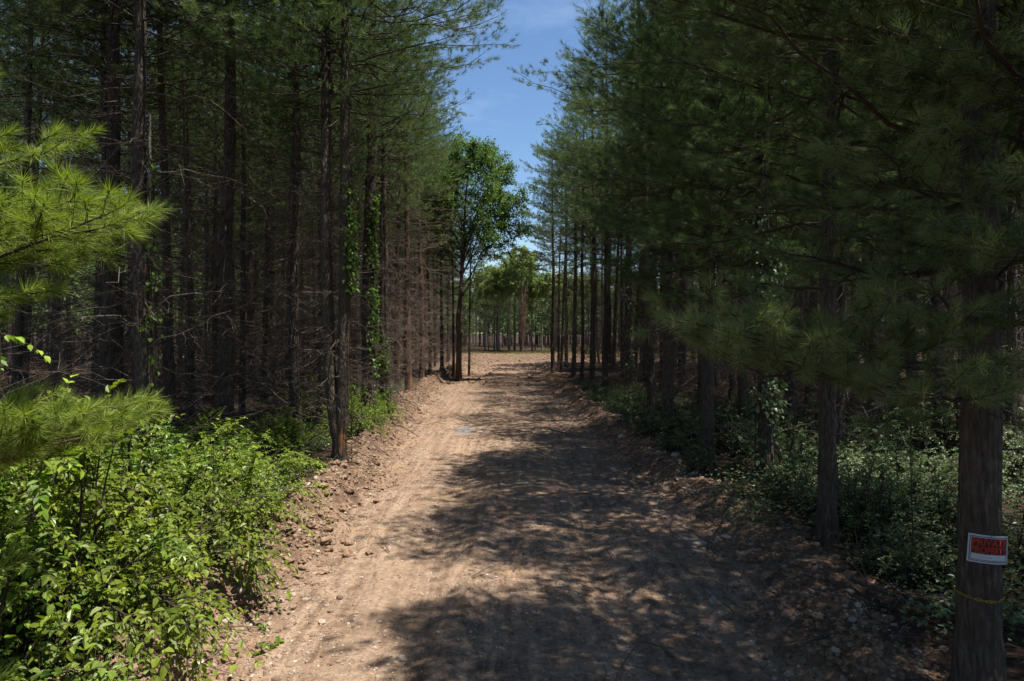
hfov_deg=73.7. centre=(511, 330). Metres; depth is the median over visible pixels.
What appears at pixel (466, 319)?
distant forest
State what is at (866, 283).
pine tree
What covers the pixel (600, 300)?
pine tree
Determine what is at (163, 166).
pine tree
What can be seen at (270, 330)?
pine tree
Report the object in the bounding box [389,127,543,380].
broadleaf tree
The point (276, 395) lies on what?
fallen branch
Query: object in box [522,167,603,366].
pine tree
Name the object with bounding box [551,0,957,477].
pine tree
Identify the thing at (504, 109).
sky
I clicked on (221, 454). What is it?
leafy bush
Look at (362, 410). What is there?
leafy bush
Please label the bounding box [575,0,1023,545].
pine tree
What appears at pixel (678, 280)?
pine tree
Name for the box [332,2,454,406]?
pine tree
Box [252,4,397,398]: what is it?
pine tree
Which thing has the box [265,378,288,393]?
fallen branch
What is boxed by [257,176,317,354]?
pine tree
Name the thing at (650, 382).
pine tree
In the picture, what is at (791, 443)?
undergrowth shrub
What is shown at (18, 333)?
pine tree
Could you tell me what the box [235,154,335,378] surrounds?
pine tree
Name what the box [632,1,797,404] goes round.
pine tree
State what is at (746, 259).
pine tree
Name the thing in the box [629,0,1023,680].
pine tree
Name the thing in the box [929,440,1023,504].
undergrowth shrub
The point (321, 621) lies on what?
rock
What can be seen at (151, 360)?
climbing vine
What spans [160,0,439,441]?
pine tree
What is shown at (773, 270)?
pine tree
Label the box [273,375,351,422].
leafy bush
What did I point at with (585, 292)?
pine tree
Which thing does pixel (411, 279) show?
pine tree
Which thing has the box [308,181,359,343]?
pine tree
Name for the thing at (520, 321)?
dead tree
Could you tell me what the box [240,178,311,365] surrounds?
pine tree
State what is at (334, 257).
pine tree
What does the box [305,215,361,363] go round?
pine tree
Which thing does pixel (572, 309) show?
pine tree
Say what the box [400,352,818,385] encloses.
dirt lumps
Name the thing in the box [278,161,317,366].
pine tree
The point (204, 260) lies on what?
pine tree
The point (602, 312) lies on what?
pine tree
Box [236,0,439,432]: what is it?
pine tree
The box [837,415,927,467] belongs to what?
undergrowth shrub
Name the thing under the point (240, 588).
rock
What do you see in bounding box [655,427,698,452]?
undergrowth shrub
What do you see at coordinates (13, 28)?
pine tree
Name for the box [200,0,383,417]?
pine tree
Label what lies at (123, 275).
pine tree
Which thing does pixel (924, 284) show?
pine tree
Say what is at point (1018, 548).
undergrowth shrub
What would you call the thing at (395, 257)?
pine tree
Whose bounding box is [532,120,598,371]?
pine tree
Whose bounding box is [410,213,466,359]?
pine tree
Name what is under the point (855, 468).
undergrowth shrub
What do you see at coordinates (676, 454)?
rock
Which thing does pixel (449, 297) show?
pine tree
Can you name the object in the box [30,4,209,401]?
pine tree
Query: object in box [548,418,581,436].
fallen branch
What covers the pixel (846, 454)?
undergrowth shrub
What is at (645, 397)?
undergrowth shrub
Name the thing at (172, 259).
pine tree
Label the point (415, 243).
pine tree
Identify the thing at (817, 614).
rubble
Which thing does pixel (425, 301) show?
pine tree
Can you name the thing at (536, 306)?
pine tree
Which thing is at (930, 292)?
pine tree
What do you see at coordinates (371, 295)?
climbing vine
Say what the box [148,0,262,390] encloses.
pine tree
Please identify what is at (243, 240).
pine tree
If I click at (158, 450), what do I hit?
leafy bush
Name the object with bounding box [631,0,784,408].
pine tree
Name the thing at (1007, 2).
pine tree
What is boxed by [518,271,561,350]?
broadleaf tree
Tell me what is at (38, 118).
pine tree
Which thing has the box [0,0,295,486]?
pine tree
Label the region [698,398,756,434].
undergrowth shrub
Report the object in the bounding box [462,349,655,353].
grass
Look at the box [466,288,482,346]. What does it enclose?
pine tree
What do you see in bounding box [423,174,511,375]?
pine tree
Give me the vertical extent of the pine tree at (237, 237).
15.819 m
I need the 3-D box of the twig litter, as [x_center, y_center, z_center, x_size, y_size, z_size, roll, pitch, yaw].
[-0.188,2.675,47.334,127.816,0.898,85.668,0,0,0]
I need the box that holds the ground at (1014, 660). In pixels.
[0,334,1023,680]
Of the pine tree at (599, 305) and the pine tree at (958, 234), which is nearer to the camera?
the pine tree at (958, 234)
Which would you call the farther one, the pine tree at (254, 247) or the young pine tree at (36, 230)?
the pine tree at (254, 247)
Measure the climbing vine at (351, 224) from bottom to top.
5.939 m
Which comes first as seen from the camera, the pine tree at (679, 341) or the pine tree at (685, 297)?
the pine tree at (679, 341)
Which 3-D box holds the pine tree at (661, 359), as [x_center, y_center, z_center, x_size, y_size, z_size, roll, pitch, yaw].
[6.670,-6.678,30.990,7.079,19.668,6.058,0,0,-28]
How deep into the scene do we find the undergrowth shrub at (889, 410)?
20.21 m
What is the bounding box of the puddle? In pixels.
[455,426,475,433]
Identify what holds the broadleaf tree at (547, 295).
on the ground at (1014, 660)
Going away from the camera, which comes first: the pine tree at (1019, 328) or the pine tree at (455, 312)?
the pine tree at (1019, 328)
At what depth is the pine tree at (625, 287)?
57.52 m
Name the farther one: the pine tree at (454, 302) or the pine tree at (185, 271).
the pine tree at (454, 302)
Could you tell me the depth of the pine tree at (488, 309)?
104.60 m
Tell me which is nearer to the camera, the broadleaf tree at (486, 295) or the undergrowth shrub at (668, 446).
the undergrowth shrub at (668, 446)
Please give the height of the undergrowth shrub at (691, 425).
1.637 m
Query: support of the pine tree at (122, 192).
on the ground at (1014, 660)
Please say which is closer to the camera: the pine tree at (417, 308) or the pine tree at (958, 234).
the pine tree at (958, 234)
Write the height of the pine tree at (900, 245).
15.782 m
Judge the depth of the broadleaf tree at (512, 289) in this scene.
98.33 m
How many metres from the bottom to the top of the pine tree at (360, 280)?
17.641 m
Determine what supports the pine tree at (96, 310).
on the ground at (1014, 660)
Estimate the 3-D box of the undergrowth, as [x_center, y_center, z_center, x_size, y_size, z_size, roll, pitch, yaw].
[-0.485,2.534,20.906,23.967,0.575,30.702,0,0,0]
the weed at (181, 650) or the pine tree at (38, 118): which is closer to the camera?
the weed at (181, 650)
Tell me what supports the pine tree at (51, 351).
on the ground at (1014, 660)
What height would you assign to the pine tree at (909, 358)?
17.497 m
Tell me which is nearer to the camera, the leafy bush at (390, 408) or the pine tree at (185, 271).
the leafy bush at (390, 408)
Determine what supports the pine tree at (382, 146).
on the ground at (1014, 660)
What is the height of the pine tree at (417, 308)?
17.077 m
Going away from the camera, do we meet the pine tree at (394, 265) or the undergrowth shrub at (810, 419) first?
the undergrowth shrub at (810, 419)
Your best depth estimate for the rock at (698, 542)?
9.55 m
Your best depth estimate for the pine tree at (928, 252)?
23.48 m
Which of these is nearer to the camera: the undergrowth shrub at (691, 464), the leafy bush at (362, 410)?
the undergrowth shrub at (691, 464)
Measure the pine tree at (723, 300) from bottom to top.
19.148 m
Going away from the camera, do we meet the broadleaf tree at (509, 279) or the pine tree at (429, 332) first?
the pine tree at (429, 332)
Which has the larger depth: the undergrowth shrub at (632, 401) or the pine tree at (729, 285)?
the pine tree at (729, 285)
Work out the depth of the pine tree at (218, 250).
30.21 m
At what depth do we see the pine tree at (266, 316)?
26.17 m
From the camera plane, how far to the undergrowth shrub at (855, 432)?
16.41 m
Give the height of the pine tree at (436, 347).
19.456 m
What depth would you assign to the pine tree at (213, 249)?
22.94 m
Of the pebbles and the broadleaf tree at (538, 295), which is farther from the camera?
the broadleaf tree at (538, 295)
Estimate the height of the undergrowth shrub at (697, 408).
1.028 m
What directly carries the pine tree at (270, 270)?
on the ground at (1014, 660)
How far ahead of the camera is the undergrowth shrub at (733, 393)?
24.10 m
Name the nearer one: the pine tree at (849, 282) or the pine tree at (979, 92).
the pine tree at (979, 92)
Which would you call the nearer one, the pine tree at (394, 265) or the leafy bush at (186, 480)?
the leafy bush at (186, 480)
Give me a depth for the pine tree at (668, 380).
18.36 m
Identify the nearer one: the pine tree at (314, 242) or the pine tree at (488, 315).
the pine tree at (314, 242)
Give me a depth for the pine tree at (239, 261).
44.94 m
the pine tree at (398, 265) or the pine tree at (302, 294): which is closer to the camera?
the pine tree at (398, 265)
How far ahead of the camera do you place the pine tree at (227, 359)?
14.78 m
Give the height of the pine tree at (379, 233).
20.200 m
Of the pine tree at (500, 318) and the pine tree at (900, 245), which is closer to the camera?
the pine tree at (900, 245)
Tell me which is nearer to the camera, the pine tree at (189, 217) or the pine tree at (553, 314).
the pine tree at (189, 217)
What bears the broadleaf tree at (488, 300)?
on the ground at (1014, 660)
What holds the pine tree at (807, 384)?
on the ground at (1014, 660)
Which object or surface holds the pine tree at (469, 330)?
on the dirt road
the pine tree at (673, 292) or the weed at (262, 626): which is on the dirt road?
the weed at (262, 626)
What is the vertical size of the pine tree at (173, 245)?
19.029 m
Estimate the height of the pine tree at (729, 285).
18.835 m
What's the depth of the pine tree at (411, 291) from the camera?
63.89 m
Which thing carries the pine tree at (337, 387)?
on the ground at (1014, 660)
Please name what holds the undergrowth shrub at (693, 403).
on the ground at (1014, 660)
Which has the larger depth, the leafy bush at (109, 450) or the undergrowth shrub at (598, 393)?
the undergrowth shrub at (598, 393)
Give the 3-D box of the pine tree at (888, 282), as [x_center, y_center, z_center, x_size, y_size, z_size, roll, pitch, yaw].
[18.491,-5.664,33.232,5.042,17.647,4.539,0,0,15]
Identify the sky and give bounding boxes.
[0,0,894,333]
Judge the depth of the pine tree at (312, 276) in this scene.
41.74 m
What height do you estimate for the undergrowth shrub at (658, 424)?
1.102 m
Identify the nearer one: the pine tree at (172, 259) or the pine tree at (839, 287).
the pine tree at (839, 287)
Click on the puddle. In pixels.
(463, 431)
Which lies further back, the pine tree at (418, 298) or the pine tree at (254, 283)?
the pine tree at (418, 298)
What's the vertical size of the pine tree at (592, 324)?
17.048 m
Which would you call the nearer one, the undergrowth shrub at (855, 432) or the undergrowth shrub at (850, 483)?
the undergrowth shrub at (850, 483)
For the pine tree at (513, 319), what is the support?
on the ground at (1014, 660)
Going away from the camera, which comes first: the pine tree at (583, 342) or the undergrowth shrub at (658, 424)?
the undergrowth shrub at (658, 424)
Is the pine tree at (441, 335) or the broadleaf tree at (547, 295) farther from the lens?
the broadleaf tree at (547, 295)
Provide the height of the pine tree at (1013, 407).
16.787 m
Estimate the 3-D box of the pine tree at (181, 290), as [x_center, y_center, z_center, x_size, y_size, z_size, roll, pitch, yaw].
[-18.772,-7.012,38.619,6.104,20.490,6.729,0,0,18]
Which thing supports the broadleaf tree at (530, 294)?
on the ground at (1014, 660)
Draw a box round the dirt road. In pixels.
[78,362,950,680]
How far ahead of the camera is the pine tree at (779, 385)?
30.96 m
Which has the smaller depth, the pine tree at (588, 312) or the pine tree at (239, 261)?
the pine tree at (239, 261)
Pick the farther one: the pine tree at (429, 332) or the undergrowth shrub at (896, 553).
the pine tree at (429, 332)
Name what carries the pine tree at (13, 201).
on the ground at (1014, 660)
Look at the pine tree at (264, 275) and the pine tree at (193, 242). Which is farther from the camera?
the pine tree at (264, 275)
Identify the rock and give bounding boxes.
[236,585,244,592]
[318,618,325,623]
[395,654,406,661]
[671,452,679,457]
[688,539,706,545]
[709,597,716,603]
[721,534,731,538]
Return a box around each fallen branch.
[246,371,289,407]
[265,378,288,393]
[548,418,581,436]
[706,509,725,550]
[833,530,931,614]
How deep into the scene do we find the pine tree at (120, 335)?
15.09 m
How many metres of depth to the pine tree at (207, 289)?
27.39 m
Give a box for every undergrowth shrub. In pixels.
[581,383,600,390]
[586,384,615,400]
[592,382,639,406]
[603,402,626,411]
[604,399,658,423]
[605,382,676,411]
[608,382,645,398]
[625,410,680,437]
[632,390,661,405]
[633,398,718,442]
[653,400,696,423]
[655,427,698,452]
[674,439,731,475]
[678,388,732,410]
[680,404,724,422]
[684,402,796,453]
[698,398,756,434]
[716,392,758,408]
[723,397,789,443]
[725,412,864,469]
[744,445,856,509]
[766,441,917,530]
[774,406,815,439]
[774,430,856,457]
[780,392,865,428]
[780,440,885,478]
[789,412,889,446]
[794,462,956,554]
[811,452,927,494]
[830,514,950,587]
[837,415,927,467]
[837,447,957,518]
[843,390,958,455]
[855,478,1023,587]
[862,522,957,591]
[877,397,942,423]
[877,447,957,486]
[884,467,1020,542]
[887,373,1023,453]
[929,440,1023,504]
[947,419,1023,482]
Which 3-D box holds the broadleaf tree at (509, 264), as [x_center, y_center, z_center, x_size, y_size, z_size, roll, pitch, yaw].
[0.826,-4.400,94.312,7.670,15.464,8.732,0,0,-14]
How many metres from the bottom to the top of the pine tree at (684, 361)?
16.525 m
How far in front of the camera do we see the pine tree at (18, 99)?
22.68 m
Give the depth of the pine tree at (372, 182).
19.36 m
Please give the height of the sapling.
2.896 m
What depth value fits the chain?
5.09 m
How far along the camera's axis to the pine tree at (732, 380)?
26.89 m
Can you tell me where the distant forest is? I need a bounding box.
[0,33,1023,375]
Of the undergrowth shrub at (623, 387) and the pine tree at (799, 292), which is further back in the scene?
the pine tree at (799, 292)
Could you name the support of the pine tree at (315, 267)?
on the ground at (1014, 660)
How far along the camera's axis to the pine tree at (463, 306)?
113.42 m
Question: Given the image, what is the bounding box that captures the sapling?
[0,332,119,680]
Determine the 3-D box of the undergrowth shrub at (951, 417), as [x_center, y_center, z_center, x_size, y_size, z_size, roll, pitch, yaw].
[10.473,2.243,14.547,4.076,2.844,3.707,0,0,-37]
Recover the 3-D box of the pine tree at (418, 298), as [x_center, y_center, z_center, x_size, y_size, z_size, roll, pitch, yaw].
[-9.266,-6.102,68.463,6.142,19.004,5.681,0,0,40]
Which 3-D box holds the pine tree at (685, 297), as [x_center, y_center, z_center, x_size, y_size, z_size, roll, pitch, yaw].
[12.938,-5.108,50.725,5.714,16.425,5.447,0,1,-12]
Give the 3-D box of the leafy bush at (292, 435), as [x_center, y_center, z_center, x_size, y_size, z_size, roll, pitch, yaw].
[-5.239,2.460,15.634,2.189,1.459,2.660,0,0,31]
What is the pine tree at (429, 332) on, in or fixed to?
on the ground at (1014, 660)
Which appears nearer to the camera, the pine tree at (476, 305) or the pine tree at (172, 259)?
the pine tree at (172, 259)
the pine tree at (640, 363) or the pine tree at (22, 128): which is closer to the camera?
the pine tree at (22, 128)
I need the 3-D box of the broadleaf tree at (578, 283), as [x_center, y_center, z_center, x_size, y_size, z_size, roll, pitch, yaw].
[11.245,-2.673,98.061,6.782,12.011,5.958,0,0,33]
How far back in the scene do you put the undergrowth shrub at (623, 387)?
24.98 m
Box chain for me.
[951,581,1005,603]
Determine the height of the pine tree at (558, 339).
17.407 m
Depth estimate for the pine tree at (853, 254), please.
24.94 m
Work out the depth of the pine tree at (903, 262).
36.21 m
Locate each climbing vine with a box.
[139,163,170,449]
[342,165,360,462]
[364,192,380,416]
[376,333,390,406]
[619,251,635,395]
[742,206,787,473]
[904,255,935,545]
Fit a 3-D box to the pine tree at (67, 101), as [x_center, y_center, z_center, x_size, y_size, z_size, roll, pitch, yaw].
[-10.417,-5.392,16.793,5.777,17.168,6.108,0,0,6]
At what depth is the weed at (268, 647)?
6.45 m
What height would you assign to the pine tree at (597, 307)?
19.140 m
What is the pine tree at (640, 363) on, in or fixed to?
on the ground at (1014, 660)
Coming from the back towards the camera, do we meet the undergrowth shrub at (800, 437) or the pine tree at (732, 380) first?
the pine tree at (732, 380)
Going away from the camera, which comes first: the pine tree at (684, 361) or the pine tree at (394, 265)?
the pine tree at (684, 361)
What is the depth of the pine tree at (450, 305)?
70.03 m
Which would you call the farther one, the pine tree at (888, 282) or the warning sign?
the pine tree at (888, 282)
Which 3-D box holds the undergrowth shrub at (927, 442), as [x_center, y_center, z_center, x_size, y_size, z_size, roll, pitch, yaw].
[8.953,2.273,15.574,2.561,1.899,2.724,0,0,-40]
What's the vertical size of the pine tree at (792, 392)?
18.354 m
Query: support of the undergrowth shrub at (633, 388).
on the ground at (1014, 660)
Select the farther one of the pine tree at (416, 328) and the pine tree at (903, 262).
the pine tree at (416, 328)
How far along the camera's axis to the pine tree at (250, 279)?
33.32 m
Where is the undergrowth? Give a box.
[75,377,1023,647]
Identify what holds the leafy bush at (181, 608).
on the ground at (1014, 660)
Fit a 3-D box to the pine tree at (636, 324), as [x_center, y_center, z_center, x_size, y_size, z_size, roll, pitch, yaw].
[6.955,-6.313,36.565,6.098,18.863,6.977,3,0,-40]
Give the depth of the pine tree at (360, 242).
42.27 m
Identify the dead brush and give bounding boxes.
[0,290,1023,479]
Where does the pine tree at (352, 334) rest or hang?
on the ground at (1014, 660)
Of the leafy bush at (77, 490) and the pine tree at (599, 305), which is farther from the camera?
the pine tree at (599, 305)
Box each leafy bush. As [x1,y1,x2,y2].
[0,378,312,680]
[0,397,199,551]
[0,413,214,680]
[7,427,187,493]
[19,399,291,631]
[64,420,276,509]
[102,412,331,564]
[154,404,282,468]
[180,424,329,490]
[237,405,348,453]
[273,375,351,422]
[302,375,393,429]
[302,385,403,444]
[376,389,403,420]
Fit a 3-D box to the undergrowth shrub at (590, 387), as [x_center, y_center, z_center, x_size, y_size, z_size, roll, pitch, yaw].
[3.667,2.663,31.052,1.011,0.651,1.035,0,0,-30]
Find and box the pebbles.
[92,371,1023,680]
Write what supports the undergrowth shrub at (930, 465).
on the ground at (1014, 660)
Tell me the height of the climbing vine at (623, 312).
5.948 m
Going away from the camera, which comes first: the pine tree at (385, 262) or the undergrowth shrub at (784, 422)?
the undergrowth shrub at (784, 422)
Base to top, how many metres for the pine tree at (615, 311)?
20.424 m
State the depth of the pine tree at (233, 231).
36.51 m
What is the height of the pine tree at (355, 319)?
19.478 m
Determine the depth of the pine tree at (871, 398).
18.49 m
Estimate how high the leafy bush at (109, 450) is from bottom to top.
2.186 m
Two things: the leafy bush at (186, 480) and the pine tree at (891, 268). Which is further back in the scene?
the pine tree at (891, 268)
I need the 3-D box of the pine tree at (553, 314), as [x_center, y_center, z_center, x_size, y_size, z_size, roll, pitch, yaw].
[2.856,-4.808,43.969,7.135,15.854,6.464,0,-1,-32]
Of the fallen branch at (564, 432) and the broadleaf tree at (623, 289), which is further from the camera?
the broadleaf tree at (623, 289)
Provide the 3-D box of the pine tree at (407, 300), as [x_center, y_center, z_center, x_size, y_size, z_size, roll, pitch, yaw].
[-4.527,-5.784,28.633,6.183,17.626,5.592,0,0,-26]
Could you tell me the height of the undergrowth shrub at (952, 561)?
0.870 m
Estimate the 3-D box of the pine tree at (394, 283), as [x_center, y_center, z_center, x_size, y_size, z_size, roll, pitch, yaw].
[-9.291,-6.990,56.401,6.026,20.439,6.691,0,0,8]
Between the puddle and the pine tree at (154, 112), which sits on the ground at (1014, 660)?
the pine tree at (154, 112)
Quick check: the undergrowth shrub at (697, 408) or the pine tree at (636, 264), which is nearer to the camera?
the undergrowth shrub at (697, 408)
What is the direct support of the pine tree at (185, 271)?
on the ground at (1014, 660)
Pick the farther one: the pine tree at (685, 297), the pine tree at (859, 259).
the pine tree at (685, 297)
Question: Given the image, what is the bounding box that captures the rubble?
[27,362,950,680]
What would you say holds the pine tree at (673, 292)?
on the ground at (1014, 660)
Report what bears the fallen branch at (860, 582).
on the ground at (1014, 660)
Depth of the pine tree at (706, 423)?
13.90 m
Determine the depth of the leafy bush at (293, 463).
12.52 m
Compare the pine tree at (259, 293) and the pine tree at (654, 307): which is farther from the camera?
the pine tree at (259, 293)
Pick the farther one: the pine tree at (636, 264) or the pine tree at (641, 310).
the pine tree at (641, 310)
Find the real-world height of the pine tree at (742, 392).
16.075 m
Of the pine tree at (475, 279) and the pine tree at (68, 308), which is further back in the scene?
the pine tree at (475, 279)
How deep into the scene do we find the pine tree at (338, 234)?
39.89 m
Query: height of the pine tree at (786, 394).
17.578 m
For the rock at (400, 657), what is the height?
0.063 m
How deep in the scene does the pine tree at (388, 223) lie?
36.02 m
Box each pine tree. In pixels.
[0,0,69,172]
[0,0,78,380]
[0,0,125,417]
[0,0,128,398]
[0,0,129,403]
[0,0,208,407]
[0,0,224,436]
[0,0,255,459]
[0,0,293,449]
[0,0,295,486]
[0,3,100,401]
[0,4,71,370]
[0,6,71,200]
[0,34,126,397]
[0,62,177,680]
[0,77,42,366]
[2,36,121,387]
[18,0,418,452]
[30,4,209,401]
[36,0,280,438]
[42,1,223,406]
[49,83,172,372]
[55,63,182,387]
[77,1,277,424]
[79,51,174,355]
[100,38,212,381]
[127,2,291,410]
[147,2,268,399]
[147,74,213,378]
[147,142,212,375]
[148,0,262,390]
[148,177,213,370]
[152,48,278,392]
[154,0,320,419]
[154,3,265,383]
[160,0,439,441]
[173,98,287,381]
[175,127,252,358]
[182,1,353,403]
[184,4,313,386]
[188,0,506,462]
[196,163,262,370]
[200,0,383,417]
[201,138,284,366]
[234,117,316,380]
[235,110,277,357]
[235,114,315,373]
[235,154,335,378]
[235,170,288,358]
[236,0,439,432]
[237,0,520,441]
[237,1,354,398]
[239,223,285,361]
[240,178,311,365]
[251,19,383,381]
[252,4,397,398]
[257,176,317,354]
[273,87,380,364]
[275,182,331,365]
[277,69,336,374]
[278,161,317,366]
[281,133,338,364]
[288,2,433,394]
[300,7,412,386]
[302,60,392,359]
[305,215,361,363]
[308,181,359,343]
[315,188,395,363]
[331,151,421,372]
[332,0,449,409]
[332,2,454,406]
[334,184,401,365]
[335,103,414,383]
[338,24,462,388]
[350,0,475,391]
[357,33,422,363]
[360,168,423,362]
[361,81,471,381]
[361,211,417,362]
[383,194,417,358]
[383,206,423,356]
[387,115,442,371]
[388,107,472,374]
[391,190,423,358]
[392,105,468,367]
[392,244,429,356]
[393,227,443,363]
[400,244,445,357]
[400,250,438,359]
[410,187,476,370]
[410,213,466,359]
[412,118,465,365]
[422,147,489,377]
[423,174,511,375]
[424,211,477,355]
[429,239,472,357]
[431,208,472,361]
[446,188,495,375]
[449,277,465,348]
[451,279,468,342]
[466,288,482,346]
[471,291,495,345]
[476,291,497,349]
[484,294,511,350]
[489,263,511,346]
[499,293,517,349]
[501,135,591,374]
[504,300,519,342]
[506,0,754,417]
[516,90,640,377]
[516,297,538,348]
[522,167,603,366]
[523,4,689,390]
[526,272,544,349]
[527,55,620,381]
[531,168,587,363]
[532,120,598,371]
[534,58,639,384]
[549,0,696,398]
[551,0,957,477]
[553,0,794,444]
[558,188,612,362]
[560,269,580,343]
[562,138,611,364]
[565,0,875,460]
[568,158,639,368]
[568,168,640,366]
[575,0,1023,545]
[577,172,624,357]
[579,269,599,347]
[581,5,696,389]
[586,75,641,376]
[586,92,642,371]
[588,100,689,383]
[588,266,612,350]
[590,80,688,385]
[598,245,638,355]
[601,214,638,353]
[609,191,689,363]
[610,0,875,429]
[612,122,658,366]
[616,186,695,360]
[618,26,725,395]
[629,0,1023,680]
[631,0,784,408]
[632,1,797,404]
[632,197,698,378]
[633,85,746,384]
[633,154,698,379]
[673,261,698,361]
[675,80,813,399]
[684,94,757,388]
[687,117,748,377]
[691,0,901,431]
[695,43,800,384]
[716,99,783,382]
[723,96,820,389]
[729,12,886,414]
[731,61,809,379]
[746,3,945,448]
[746,26,820,398]
[769,167,819,383]
[772,4,957,430]
[772,99,944,406]
[774,179,837,368]
[780,3,946,418]
[799,3,1023,447]
[802,89,864,358]
[806,67,889,390]
[812,12,1006,406]
[817,150,927,393]
[836,186,896,364]
[838,0,1023,141]
[850,18,1023,419]
[853,30,1023,411]
[857,196,919,340]
[859,83,924,376]
[875,0,1023,471]
[880,29,961,402]
[880,156,956,364]
[890,112,1007,396]
[895,3,1023,434]
[902,179,959,356]
[911,33,1023,424]
[920,184,1023,346]
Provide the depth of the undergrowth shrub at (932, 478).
9.29 m
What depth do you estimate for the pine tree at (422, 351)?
35.97 m
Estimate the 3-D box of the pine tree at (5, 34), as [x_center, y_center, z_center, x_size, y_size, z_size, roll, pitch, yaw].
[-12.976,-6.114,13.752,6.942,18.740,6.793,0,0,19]
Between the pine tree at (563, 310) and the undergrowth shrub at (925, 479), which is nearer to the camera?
the undergrowth shrub at (925, 479)
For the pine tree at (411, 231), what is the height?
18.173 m
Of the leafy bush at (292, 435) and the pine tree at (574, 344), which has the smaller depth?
the leafy bush at (292, 435)
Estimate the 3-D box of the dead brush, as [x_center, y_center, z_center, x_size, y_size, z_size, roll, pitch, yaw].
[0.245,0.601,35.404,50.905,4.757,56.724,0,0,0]
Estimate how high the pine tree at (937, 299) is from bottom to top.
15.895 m
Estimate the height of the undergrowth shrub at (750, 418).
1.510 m
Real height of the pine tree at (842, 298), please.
18.385 m
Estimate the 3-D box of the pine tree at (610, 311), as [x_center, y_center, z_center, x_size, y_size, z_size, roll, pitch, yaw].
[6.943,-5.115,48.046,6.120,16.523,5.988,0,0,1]
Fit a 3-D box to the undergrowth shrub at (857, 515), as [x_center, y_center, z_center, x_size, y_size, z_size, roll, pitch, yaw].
[5.162,2.509,9.302,2.264,1.580,2.060,0,0,40]
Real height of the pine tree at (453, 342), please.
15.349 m
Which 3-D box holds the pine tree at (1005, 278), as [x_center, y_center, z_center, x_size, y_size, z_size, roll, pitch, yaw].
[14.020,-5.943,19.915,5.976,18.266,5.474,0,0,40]
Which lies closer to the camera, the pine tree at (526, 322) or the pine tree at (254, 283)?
the pine tree at (254, 283)
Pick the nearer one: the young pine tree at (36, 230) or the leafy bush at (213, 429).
the young pine tree at (36, 230)
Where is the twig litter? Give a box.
[4,353,1023,680]
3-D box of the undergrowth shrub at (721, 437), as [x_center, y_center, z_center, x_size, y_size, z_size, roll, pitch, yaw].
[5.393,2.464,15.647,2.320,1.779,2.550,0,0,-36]
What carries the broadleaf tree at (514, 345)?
on the ground at (1014, 660)
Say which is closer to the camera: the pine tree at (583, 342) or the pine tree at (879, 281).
the pine tree at (879, 281)
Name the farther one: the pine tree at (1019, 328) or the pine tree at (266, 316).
the pine tree at (266, 316)
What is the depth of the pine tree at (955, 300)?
26.98 m
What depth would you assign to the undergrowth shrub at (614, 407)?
22.93 m
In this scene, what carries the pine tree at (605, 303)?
on the ground at (1014, 660)
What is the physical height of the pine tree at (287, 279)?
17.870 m
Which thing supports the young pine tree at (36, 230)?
on the ground at (1014, 660)
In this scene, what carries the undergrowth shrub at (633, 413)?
on the ground at (1014, 660)
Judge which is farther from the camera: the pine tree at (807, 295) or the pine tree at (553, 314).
the pine tree at (553, 314)
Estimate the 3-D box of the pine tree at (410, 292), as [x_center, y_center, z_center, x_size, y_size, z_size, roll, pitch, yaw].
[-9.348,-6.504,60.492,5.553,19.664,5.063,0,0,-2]
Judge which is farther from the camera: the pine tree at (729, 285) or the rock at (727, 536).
the pine tree at (729, 285)
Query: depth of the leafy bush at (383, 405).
19.76 m
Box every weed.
[164,634,192,655]
[252,623,270,632]
[253,635,284,655]
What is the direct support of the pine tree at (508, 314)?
on the ground at (1014, 660)
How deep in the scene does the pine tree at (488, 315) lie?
108.22 m
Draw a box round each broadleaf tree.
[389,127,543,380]
[464,272,494,350]
[467,263,518,352]
[474,264,500,349]
[490,268,532,351]
[493,243,540,346]
[500,263,537,350]
[514,280,550,350]
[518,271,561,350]
[536,273,573,350]
[568,275,614,349]
[599,276,635,297]
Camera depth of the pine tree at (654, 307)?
44.49 m
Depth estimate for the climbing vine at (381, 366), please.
22.16 m
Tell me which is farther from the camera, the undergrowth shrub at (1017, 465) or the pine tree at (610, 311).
the pine tree at (610, 311)
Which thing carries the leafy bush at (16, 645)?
on the ground at (1014, 660)
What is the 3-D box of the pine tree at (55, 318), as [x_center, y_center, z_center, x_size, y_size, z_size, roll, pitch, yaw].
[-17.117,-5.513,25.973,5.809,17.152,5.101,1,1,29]
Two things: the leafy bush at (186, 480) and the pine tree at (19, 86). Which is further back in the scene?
the pine tree at (19, 86)
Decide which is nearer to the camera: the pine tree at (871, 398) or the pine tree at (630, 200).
the pine tree at (871, 398)
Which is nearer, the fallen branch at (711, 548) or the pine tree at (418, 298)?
the fallen branch at (711, 548)
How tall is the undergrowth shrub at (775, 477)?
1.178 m
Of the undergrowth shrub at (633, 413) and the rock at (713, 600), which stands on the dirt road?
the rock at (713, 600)
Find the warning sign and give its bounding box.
[966,533,1007,564]
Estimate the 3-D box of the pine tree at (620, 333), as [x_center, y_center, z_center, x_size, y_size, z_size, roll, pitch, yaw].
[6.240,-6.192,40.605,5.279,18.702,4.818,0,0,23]
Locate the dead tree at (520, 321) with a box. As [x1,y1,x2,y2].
[516,285,528,351]
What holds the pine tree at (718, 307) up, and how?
on the ground at (1014, 660)
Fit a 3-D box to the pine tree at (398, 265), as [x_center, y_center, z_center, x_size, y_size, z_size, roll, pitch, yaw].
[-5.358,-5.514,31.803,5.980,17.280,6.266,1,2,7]
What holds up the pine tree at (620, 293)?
on the ground at (1014, 660)

